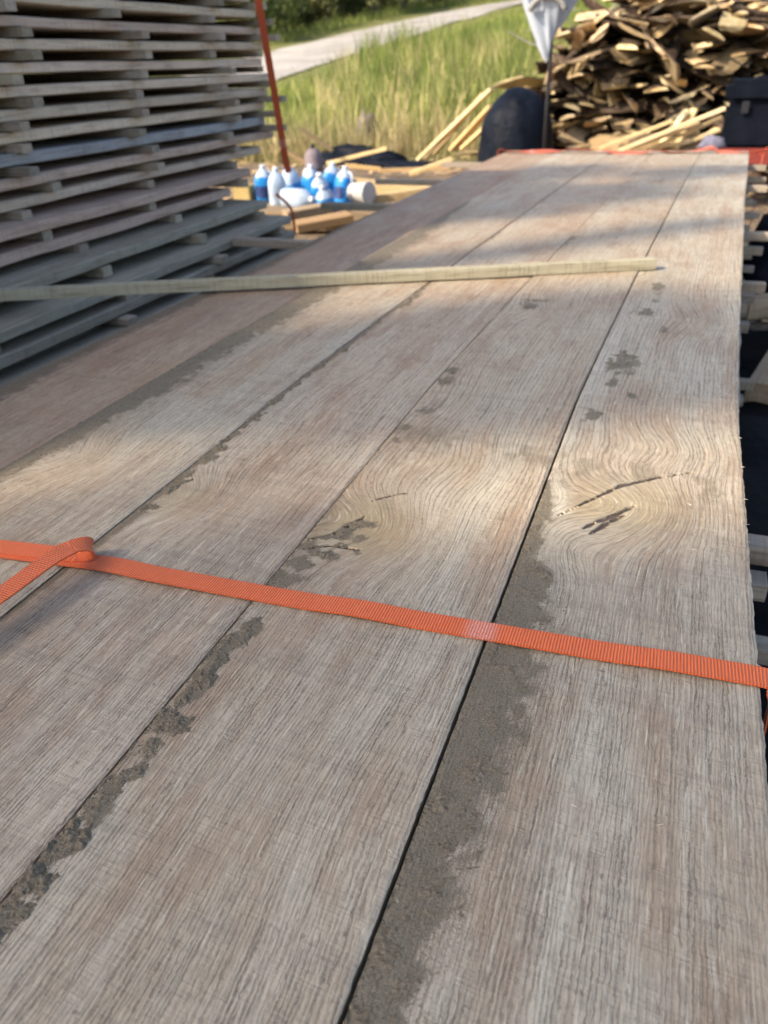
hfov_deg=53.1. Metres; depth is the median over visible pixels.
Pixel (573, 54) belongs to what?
slab
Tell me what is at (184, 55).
sticker
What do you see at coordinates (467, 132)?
offcut strip
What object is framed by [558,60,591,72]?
slab
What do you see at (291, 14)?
shrub
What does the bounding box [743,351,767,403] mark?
beam
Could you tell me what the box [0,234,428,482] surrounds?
sawdust
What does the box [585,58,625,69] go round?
slab
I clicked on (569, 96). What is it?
slab
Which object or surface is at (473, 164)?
sticker
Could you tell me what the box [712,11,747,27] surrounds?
slab
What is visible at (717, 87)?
slab
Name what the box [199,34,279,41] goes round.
sticker
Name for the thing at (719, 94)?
slab
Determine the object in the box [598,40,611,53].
slab
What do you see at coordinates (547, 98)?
pole
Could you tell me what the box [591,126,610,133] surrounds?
slab
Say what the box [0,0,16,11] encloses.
sticker
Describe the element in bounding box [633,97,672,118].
slab
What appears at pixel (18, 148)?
sticker
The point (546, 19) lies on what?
draped cloth
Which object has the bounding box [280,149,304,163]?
offcut strip
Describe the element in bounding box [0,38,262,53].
stacked board
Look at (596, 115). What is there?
slab
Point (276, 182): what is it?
jug
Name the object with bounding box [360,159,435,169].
tarp scrap
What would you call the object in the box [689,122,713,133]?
slab
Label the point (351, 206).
sticker
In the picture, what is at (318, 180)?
jug
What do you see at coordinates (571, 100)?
slab
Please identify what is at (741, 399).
sticker
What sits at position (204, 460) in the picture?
sawdust
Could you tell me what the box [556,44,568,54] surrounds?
slab
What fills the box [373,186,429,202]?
beam
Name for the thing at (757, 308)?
beam
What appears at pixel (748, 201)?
sticker
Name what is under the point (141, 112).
sticker
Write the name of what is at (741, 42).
slab
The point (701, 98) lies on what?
slab
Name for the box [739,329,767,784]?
ground tarp
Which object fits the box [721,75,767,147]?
tool box
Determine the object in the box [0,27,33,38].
sticker
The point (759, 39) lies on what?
slab
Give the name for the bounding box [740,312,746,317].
sticker
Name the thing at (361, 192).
bucket
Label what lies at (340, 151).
tarp scrap
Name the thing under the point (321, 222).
beam
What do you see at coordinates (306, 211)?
beam
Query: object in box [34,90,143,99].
sticker
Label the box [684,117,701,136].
edging strip
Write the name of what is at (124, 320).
sticker
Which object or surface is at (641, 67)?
slab
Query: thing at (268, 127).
sticker
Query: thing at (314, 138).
offcut strip
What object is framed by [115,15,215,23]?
sticker
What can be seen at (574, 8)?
brush pile
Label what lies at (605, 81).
slab
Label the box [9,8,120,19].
sticker
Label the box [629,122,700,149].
edging strip
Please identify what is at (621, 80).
slab
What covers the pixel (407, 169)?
offcut strip
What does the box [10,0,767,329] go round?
ground
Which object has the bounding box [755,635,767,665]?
sticker
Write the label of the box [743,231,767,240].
sticker
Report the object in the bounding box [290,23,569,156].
dry stalks
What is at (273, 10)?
shrub
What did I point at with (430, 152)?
offcut strip
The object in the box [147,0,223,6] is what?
sticker
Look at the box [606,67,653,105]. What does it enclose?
slab
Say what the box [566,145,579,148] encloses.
slab
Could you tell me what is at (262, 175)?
jug
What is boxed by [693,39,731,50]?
slab
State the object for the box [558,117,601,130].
slab
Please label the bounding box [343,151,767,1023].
oak board
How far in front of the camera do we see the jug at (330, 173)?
5.26 m
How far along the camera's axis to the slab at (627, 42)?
7.02 m
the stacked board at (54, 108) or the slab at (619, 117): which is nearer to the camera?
the stacked board at (54, 108)
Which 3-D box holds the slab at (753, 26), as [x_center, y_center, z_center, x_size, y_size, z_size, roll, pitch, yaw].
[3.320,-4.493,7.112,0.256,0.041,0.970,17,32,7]
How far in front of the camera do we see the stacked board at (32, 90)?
2.25 m
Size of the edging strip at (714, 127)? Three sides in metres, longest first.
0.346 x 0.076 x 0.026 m
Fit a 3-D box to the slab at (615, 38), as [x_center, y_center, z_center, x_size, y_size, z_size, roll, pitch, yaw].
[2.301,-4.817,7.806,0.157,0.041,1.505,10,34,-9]
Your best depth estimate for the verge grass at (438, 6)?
23.81 m
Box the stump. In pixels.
[355,109,378,143]
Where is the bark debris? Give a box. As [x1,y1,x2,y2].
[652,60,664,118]
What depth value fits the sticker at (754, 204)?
3.73 m
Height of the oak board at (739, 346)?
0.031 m
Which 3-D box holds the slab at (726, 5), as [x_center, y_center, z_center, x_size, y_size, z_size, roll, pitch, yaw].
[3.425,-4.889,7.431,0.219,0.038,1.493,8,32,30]
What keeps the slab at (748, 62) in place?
on the slab
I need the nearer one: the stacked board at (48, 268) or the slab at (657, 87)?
the stacked board at (48, 268)
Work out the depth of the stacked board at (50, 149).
2.29 m
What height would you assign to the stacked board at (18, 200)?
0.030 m
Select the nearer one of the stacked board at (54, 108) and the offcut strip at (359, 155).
the stacked board at (54, 108)
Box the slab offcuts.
[534,0,767,132]
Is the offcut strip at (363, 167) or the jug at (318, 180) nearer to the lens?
the jug at (318, 180)
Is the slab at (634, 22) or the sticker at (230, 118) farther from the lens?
the slab at (634, 22)
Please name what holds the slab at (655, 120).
on the slab at (638, 127)
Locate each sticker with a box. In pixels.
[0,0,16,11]
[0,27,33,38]
[0,50,42,61]
[0,50,152,62]
[0,74,23,84]
[0,97,43,107]
[0,121,30,131]
[0,143,32,153]
[0,166,39,176]
[0,209,32,220]
[2,30,149,39]
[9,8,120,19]
[10,181,61,191]
[12,229,52,240]
[22,70,148,81]
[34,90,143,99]
[43,67,236,76]
[53,243,88,252]
[54,108,149,117]
[63,128,146,136]
[76,265,112,277]
[101,145,159,152]
[103,51,215,60]
[103,314,137,325]
[107,295,134,301]
[109,179,154,188]
[110,162,164,170]
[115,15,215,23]
[116,33,225,41]
[122,202,156,210]
[141,84,227,92]
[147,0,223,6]
[147,100,239,107]
[149,51,262,60]
[150,214,181,222]
[169,233,206,243]
[170,115,241,122]
[184,132,233,138]
[186,18,273,26]
[196,254,228,263]
[198,200,222,207]
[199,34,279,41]
[199,161,236,168]
[203,145,240,151]
[211,2,266,9]
[211,179,247,186]
[217,66,263,72]
[227,95,286,102]
[228,81,269,87]
[230,110,274,116]
[232,124,286,130]
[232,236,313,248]
[235,211,264,220]
[263,227,284,234]
[320,202,390,210]
[375,178,767,192]
[442,162,765,170]
[739,378,753,390]
[739,394,743,405]
[740,301,747,312]
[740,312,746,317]
[740,321,748,332]
[741,281,765,293]
[741,293,754,301]
[742,265,753,272]
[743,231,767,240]
[743,246,762,255]
[743,255,751,259]
[744,212,759,219]
[744,225,750,230]
[745,198,752,205]
[745,200,756,206]
[747,177,765,182]
[748,533,767,566]
[750,570,767,601]
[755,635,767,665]
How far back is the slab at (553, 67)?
7.38 m
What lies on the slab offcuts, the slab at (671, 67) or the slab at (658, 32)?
the slab at (671, 67)
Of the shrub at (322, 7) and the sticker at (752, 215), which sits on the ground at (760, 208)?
the shrub at (322, 7)
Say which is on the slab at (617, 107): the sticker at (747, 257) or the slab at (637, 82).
the slab at (637, 82)
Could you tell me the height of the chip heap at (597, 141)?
0.365 m
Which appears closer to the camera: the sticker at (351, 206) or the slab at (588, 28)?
the sticker at (351, 206)
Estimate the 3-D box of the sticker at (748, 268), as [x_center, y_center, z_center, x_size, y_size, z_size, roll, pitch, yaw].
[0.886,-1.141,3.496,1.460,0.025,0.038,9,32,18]
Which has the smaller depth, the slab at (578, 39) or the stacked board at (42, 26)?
the stacked board at (42, 26)
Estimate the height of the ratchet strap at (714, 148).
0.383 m
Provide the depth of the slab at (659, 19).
6.77 m
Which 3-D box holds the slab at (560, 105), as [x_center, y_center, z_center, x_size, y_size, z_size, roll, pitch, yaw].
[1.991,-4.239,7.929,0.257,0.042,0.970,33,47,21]
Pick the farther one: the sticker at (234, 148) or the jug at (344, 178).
the jug at (344, 178)
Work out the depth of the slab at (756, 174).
5.72 m
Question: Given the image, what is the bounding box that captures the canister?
[305,143,323,173]
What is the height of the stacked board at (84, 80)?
0.029 m
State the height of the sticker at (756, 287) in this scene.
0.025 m
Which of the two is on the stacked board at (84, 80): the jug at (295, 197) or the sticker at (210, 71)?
the sticker at (210, 71)
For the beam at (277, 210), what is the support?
on the ground at (760, 208)
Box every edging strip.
[599,119,672,148]
[616,107,725,150]
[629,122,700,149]
[644,116,722,150]
[649,139,690,149]
[657,109,689,149]
[670,108,697,149]
[680,128,720,146]
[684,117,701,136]
[701,126,720,140]
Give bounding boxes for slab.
[454,149,477,154]
[492,76,593,90]
[524,86,554,96]
[542,80,558,91]
[543,94,565,108]
[544,62,558,84]
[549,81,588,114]
[549,98,577,103]
[550,82,594,93]
[552,46,583,72]
[552,52,639,75]
[552,62,592,106]
[552,82,591,133]
[552,97,577,107]
[552,108,575,127]
[552,113,594,143]
[553,45,654,85]
[553,55,588,79]
[553,129,565,136]
[554,30,573,38]
[554,142,562,149]
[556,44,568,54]
[556,130,615,146]
[557,127,597,145]
[558,27,620,37]
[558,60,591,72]
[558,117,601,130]
[560,112,585,120]
[564,103,587,111]
[564,116,610,130]
[565,43,616,63]
[566,93,594,101]
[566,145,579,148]
[568,73,599,77]
[569,26,584,56]
[571,25,627,90]
[577,20,596,45]
[578,41,616,57]
[578,76,595,81]
[578,102,598,108]
[579,20,649,38]
[581,11,648,25]
[582,0,664,55]
[582,114,604,116]
[583,36,612,46]
[583,121,611,126]
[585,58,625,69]
[585,86,612,95]
[586,100,647,114]
[587,82,607,102]
[590,23,608,42]
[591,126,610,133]
[593,78,605,96]
[594,9,625,19]
[594,68,682,103]
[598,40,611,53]
[599,54,614,58]
[604,93,678,97]
[604,112,637,133]
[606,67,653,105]
[609,46,657,65]
[609,56,638,63]
[610,36,620,41]
[612,65,634,86]
[614,111,643,124]
[614,119,633,131]
[615,35,640,48]
[617,3,676,16]
[618,88,637,112]
[621,34,736,86]
[622,83,647,93]
[624,111,656,129]
[628,0,712,12]
[630,16,672,22]
[632,18,679,82]
[632,64,651,72]
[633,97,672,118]
[634,49,654,53]
[634,125,654,129]
[635,67,686,86]
[641,113,664,122]
[643,84,668,92]
[644,26,664,49]
[645,14,677,27]
[651,23,672,38]
[651,117,660,125]
[655,120,670,127]
[660,23,767,38]
[660,76,686,95]
[662,23,689,60]
[662,73,688,77]
[662,92,682,120]
[663,97,714,103]
[666,31,699,41]
[668,83,714,103]
[669,109,702,121]
[679,47,752,76]
[679,80,713,109]
[680,63,710,82]
[683,27,724,42]
[685,45,767,64]
[687,98,724,114]
[688,5,721,27]
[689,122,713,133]
[691,43,724,50]
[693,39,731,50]
[694,65,756,68]
[696,77,730,90]
[700,111,723,127]
[702,85,713,99]
[705,22,718,27]
[706,38,759,74]
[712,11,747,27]
[712,103,725,116]
[714,91,724,96]
[714,97,729,103]
[718,8,747,31]
[720,1,747,7]
[724,36,767,62]
[731,72,740,77]
[740,43,764,66]
[744,22,763,29]
[746,172,762,183]
[747,2,767,10]
[747,171,767,189]
[749,34,767,45]
[753,51,767,57]
[758,65,767,73]
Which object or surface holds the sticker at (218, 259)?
on the stacked board
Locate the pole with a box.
[542,37,553,148]
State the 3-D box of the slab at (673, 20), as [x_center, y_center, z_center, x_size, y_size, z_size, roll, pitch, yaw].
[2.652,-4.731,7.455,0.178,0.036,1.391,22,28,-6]
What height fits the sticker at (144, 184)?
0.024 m
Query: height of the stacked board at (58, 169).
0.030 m
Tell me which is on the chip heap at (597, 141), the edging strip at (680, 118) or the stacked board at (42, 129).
the edging strip at (680, 118)
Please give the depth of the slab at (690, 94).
6.96 m
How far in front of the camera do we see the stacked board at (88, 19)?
2.57 m
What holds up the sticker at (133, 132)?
on the stacked board
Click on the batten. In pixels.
(302, 280)
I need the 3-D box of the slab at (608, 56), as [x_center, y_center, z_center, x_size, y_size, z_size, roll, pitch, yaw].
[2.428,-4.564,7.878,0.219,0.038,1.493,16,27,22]
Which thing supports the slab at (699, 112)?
on the slab offcuts
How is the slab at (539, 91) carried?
on the slab offcuts
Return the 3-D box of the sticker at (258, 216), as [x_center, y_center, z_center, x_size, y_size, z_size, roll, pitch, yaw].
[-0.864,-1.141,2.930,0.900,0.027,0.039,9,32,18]
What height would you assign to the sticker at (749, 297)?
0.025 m
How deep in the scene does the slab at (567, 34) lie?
7.20 m
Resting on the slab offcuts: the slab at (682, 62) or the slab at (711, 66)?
the slab at (711, 66)
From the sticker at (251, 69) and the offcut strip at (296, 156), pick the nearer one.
the sticker at (251, 69)
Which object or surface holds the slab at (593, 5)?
on the slab at (673, 48)
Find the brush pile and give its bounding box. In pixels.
[508,0,682,46]
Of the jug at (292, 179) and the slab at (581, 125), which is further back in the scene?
the slab at (581, 125)
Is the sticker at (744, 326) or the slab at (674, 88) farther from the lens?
the slab at (674, 88)
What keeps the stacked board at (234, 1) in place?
on the stacked board at (130, 10)
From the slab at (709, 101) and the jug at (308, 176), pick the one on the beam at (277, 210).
the jug at (308, 176)
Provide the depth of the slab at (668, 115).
7.10 m
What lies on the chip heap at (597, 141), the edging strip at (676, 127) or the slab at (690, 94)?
the edging strip at (676, 127)
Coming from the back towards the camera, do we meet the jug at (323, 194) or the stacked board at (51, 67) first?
the jug at (323, 194)
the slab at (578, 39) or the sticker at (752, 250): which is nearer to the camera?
the sticker at (752, 250)
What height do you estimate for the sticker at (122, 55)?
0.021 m
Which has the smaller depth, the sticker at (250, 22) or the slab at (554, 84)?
the sticker at (250, 22)
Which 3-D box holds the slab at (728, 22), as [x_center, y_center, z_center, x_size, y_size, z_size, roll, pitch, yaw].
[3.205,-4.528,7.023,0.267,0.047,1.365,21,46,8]
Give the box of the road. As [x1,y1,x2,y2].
[182,0,522,88]
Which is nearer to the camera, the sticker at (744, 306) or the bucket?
the sticker at (744, 306)
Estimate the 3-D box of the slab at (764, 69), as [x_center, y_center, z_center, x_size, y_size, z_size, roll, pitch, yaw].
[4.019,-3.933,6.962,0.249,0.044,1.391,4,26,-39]
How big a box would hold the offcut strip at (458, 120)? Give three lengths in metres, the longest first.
1.058 x 0.072 x 0.031 m
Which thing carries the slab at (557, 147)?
on the slab offcuts
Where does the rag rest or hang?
on the steel beam at (755, 158)
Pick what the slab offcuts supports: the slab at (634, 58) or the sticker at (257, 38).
the slab at (634, 58)
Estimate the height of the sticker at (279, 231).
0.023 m
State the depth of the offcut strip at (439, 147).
7.91 m
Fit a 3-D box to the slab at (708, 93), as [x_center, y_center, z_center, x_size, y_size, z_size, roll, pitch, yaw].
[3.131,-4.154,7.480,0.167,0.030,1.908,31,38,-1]
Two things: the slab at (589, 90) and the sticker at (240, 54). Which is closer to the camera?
the sticker at (240, 54)
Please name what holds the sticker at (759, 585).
on the oak board
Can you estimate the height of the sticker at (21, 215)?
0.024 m
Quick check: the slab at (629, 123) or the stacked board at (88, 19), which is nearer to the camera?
the stacked board at (88, 19)
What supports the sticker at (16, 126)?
on the stacked board
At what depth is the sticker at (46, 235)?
2.01 m
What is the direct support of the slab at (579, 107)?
on the slab offcuts
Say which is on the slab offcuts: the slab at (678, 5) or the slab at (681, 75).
the slab at (681, 75)
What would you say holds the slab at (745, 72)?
on the slab offcuts
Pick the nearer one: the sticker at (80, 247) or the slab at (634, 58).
the sticker at (80, 247)
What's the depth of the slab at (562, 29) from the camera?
7.38 m
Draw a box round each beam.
[259,203,375,230]
[282,202,333,220]
[292,211,353,233]
[322,174,422,201]
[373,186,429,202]
[697,148,767,164]
[740,293,767,320]
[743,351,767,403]
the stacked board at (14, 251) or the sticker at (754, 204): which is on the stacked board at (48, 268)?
the stacked board at (14, 251)
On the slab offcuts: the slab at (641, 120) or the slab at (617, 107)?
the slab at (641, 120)
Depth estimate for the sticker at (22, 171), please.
1.92 m
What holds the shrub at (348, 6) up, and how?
on the ground at (760, 208)
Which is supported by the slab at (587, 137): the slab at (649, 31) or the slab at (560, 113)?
the slab at (560, 113)
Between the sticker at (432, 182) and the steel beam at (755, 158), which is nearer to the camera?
the sticker at (432, 182)
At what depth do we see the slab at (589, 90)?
7.51 m
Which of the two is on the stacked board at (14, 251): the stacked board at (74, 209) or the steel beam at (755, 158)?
the stacked board at (74, 209)
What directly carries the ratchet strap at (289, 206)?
on the stacked board at (34, 363)
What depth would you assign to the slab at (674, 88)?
7.10 m
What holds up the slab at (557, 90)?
on the slab
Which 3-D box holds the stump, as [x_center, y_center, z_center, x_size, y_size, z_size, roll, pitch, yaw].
[-0.209,-4.686,9.483,0.342,0.521,0.351,-3,30,-2]
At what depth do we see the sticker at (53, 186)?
2.05 m
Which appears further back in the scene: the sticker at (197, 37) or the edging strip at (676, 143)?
the edging strip at (676, 143)
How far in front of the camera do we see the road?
24.11 m
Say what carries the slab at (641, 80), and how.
on the slab at (657, 87)
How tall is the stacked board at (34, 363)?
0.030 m
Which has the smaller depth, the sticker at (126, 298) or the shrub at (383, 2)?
the sticker at (126, 298)
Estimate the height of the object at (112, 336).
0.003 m
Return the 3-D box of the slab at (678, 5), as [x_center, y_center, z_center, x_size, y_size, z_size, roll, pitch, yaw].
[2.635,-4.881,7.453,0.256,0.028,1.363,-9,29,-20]
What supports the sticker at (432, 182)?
on the oak board at (739, 346)
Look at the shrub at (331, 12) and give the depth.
31.36 m
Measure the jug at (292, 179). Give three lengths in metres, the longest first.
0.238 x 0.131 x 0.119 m
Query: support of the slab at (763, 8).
on the slab at (715, 24)
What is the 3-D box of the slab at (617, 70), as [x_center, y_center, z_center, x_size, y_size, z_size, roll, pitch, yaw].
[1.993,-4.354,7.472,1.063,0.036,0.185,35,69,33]
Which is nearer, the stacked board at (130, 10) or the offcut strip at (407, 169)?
the stacked board at (130, 10)
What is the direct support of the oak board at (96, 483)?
on the oak board
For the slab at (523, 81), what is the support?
on the slab offcuts
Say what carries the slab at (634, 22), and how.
on the slab offcuts
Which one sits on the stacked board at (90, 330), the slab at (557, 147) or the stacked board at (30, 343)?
the stacked board at (30, 343)
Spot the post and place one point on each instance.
(271, 76)
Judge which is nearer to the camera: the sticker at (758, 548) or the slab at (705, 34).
the sticker at (758, 548)
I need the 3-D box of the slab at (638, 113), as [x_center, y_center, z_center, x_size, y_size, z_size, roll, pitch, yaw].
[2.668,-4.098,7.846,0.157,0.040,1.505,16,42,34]
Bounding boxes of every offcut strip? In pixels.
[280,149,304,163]
[300,128,330,149]
[326,146,387,164]
[345,163,379,170]
[379,166,449,172]
[409,157,452,175]
[416,87,493,160]
[423,111,472,158]
[432,92,483,155]
[448,104,492,150]
[460,128,480,149]
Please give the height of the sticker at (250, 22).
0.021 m
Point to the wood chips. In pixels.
(745, 244)
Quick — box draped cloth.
[522,0,577,61]
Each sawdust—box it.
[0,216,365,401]
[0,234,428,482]
[0,238,492,620]
[0,240,568,943]
[344,282,667,1023]
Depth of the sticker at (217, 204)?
2.72 m
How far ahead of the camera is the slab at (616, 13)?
7.43 m
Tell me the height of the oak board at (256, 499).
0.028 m
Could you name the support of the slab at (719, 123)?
on the slab offcuts
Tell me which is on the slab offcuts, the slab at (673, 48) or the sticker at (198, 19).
the slab at (673, 48)
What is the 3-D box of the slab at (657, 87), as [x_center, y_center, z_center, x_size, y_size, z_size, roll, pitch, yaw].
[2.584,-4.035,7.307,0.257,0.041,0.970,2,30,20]
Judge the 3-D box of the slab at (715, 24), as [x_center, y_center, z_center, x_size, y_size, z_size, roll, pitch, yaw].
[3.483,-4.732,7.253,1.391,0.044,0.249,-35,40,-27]
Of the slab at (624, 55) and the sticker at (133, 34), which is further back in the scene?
the slab at (624, 55)
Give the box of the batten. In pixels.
[0,257,656,300]
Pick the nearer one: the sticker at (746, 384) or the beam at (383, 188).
the sticker at (746, 384)
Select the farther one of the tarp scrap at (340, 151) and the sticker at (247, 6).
the tarp scrap at (340, 151)
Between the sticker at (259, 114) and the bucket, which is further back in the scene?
the bucket
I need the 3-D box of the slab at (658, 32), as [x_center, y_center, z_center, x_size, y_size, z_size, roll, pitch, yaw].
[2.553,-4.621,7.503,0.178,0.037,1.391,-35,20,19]
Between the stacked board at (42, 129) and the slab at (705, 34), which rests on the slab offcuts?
the slab at (705, 34)
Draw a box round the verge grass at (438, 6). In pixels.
[171,0,615,112]
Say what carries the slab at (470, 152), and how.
on the ground at (760, 208)
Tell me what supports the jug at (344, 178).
on the beam at (277, 210)
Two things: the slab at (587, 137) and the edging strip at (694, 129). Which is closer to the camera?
the edging strip at (694, 129)
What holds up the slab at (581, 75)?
on the slab offcuts
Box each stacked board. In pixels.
[0,0,255,19]
[0,14,119,20]
[0,15,260,36]
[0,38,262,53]
[0,58,261,74]
[0,73,268,98]
[0,88,267,122]
[0,102,264,145]
[0,117,264,167]
[0,131,273,191]
[0,146,259,212]
[0,168,250,242]
[0,188,230,266]
[0,199,266,302]
[0,215,290,342]
[0,230,294,368]
[0,249,272,372]
[0,249,293,386]
[24,76,177,83]
[122,0,249,3]
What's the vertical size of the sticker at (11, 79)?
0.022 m
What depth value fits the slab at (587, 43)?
7.47 m
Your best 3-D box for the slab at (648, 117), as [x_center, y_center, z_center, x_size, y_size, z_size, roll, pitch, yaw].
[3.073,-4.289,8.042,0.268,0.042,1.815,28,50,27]
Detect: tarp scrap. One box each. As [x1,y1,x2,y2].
[300,143,408,164]
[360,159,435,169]
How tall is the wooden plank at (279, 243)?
0.025 m
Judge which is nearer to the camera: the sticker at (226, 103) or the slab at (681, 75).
the sticker at (226, 103)
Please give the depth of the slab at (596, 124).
7.49 m
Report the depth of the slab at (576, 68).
7.26 m
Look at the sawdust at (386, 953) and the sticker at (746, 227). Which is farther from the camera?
the sticker at (746, 227)
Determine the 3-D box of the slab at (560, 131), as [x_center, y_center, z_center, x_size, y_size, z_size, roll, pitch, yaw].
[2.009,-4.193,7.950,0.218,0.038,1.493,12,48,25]
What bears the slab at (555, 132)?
on the ground at (760, 208)
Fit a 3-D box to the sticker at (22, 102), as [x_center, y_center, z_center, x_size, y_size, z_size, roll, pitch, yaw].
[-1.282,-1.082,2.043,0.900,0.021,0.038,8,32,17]
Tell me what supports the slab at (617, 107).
on the slab at (579, 107)
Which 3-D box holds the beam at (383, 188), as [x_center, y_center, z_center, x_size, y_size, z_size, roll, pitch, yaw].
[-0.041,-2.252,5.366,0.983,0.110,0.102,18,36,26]
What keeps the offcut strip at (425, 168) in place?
on the ground at (760, 208)
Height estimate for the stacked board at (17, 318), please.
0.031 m
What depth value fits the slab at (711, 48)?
7.05 m
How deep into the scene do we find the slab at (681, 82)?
7.29 m
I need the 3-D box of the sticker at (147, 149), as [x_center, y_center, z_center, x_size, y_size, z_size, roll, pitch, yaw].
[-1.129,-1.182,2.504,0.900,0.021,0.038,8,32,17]
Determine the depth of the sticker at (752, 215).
3.18 m
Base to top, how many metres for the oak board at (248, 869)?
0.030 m
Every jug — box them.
[254,164,271,202]
[268,167,285,205]
[280,187,314,207]
[282,166,300,187]
[301,164,316,191]
[310,172,329,203]
[315,185,336,212]
[322,162,340,193]
[334,166,353,202]
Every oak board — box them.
[0,151,555,468]
[0,151,608,618]
[0,151,654,903]
[0,151,701,1023]
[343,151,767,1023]
[738,192,745,416]
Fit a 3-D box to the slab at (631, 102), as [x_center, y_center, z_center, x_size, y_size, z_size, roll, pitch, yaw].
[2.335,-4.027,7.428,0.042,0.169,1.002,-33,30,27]
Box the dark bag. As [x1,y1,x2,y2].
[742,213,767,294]
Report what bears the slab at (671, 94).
on the slab at (656, 108)
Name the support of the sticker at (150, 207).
on the stacked board
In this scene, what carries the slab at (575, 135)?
on the slab offcuts
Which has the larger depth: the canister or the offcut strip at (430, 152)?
the offcut strip at (430, 152)
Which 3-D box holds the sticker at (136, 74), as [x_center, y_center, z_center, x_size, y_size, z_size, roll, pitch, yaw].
[-1.133,-1.358,2.408,0.900,0.021,0.038,8,32,17]
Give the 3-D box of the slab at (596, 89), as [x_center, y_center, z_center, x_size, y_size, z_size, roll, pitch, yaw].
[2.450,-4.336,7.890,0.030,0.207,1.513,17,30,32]
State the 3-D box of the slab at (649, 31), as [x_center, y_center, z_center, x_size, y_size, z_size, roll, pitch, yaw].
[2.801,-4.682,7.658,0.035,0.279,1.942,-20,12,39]
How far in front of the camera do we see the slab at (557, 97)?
7.68 m
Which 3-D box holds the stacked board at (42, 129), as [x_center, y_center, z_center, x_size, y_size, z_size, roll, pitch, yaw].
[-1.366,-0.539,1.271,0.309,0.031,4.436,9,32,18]
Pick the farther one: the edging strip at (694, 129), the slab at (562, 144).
the slab at (562, 144)
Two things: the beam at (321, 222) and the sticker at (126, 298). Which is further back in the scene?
the beam at (321, 222)
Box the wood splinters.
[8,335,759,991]
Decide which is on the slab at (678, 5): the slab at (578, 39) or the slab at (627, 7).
the slab at (627, 7)
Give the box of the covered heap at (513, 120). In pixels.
[477,87,553,161]
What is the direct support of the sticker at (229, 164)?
on the stacked board at (74, 209)
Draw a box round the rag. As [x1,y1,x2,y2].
[697,135,726,147]
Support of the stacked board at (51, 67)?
on the stacked board at (32, 90)
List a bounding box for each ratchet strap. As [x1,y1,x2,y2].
[0,537,767,735]
[276,193,295,230]
[497,146,767,225]
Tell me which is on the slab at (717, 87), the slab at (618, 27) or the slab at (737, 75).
the slab at (737, 75)
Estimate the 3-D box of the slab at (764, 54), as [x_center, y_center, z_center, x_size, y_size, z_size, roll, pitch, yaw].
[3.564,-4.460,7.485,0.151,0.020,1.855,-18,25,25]
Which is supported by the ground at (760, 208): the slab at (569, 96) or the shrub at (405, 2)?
the shrub at (405, 2)
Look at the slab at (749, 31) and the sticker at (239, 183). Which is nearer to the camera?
the sticker at (239, 183)
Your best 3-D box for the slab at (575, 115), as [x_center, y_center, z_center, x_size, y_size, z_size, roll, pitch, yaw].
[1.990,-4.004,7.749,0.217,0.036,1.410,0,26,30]
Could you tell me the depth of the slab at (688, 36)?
7.26 m
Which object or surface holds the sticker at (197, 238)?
on the stacked board
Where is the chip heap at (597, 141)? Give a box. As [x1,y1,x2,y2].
[563,133,720,150]
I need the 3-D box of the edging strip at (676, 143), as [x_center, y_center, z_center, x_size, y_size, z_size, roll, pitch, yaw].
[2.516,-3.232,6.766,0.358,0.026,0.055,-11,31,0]
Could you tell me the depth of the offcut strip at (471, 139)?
7.47 m
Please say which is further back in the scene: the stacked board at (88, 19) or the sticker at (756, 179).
the sticker at (756, 179)
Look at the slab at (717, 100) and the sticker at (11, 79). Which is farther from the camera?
the slab at (717, 100)
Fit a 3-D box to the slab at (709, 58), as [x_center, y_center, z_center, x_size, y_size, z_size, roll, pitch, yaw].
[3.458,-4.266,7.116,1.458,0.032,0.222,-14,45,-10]
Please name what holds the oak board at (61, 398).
on the oak board
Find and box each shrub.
[224,0,312,33]
[233,0,299,37]
[278,0,303,33]
[288,0,337,27]
[319,0,338,22]
[336,0,373,17]
[366,0,395,15]
[386,0,408,11]
[426,0,447,6]
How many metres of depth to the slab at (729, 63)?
6.88 m
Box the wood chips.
[221,153,767,321]
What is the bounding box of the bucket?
[347,181,375,202]
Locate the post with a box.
[255,0,291,172]
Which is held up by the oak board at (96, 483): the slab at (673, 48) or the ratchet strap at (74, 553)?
the ratchet strap at (74, 553)
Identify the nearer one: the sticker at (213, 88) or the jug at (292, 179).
the sticker at (213, 88)
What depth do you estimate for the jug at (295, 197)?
4.81 m
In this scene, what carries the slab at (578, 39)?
on the slab offcuts
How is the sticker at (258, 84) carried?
on the stacked board at (54, 108)
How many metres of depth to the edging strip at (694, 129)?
6.63 m
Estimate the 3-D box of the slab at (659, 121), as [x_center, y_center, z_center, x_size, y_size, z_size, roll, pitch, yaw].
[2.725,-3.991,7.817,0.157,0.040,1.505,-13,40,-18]
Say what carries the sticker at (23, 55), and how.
on the stacked board
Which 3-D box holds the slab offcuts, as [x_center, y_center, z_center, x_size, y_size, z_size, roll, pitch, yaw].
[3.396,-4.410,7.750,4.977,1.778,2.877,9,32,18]
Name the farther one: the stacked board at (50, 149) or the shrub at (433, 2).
the shrub at (433, 2)
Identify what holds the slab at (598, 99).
on the slab at (617, 107)

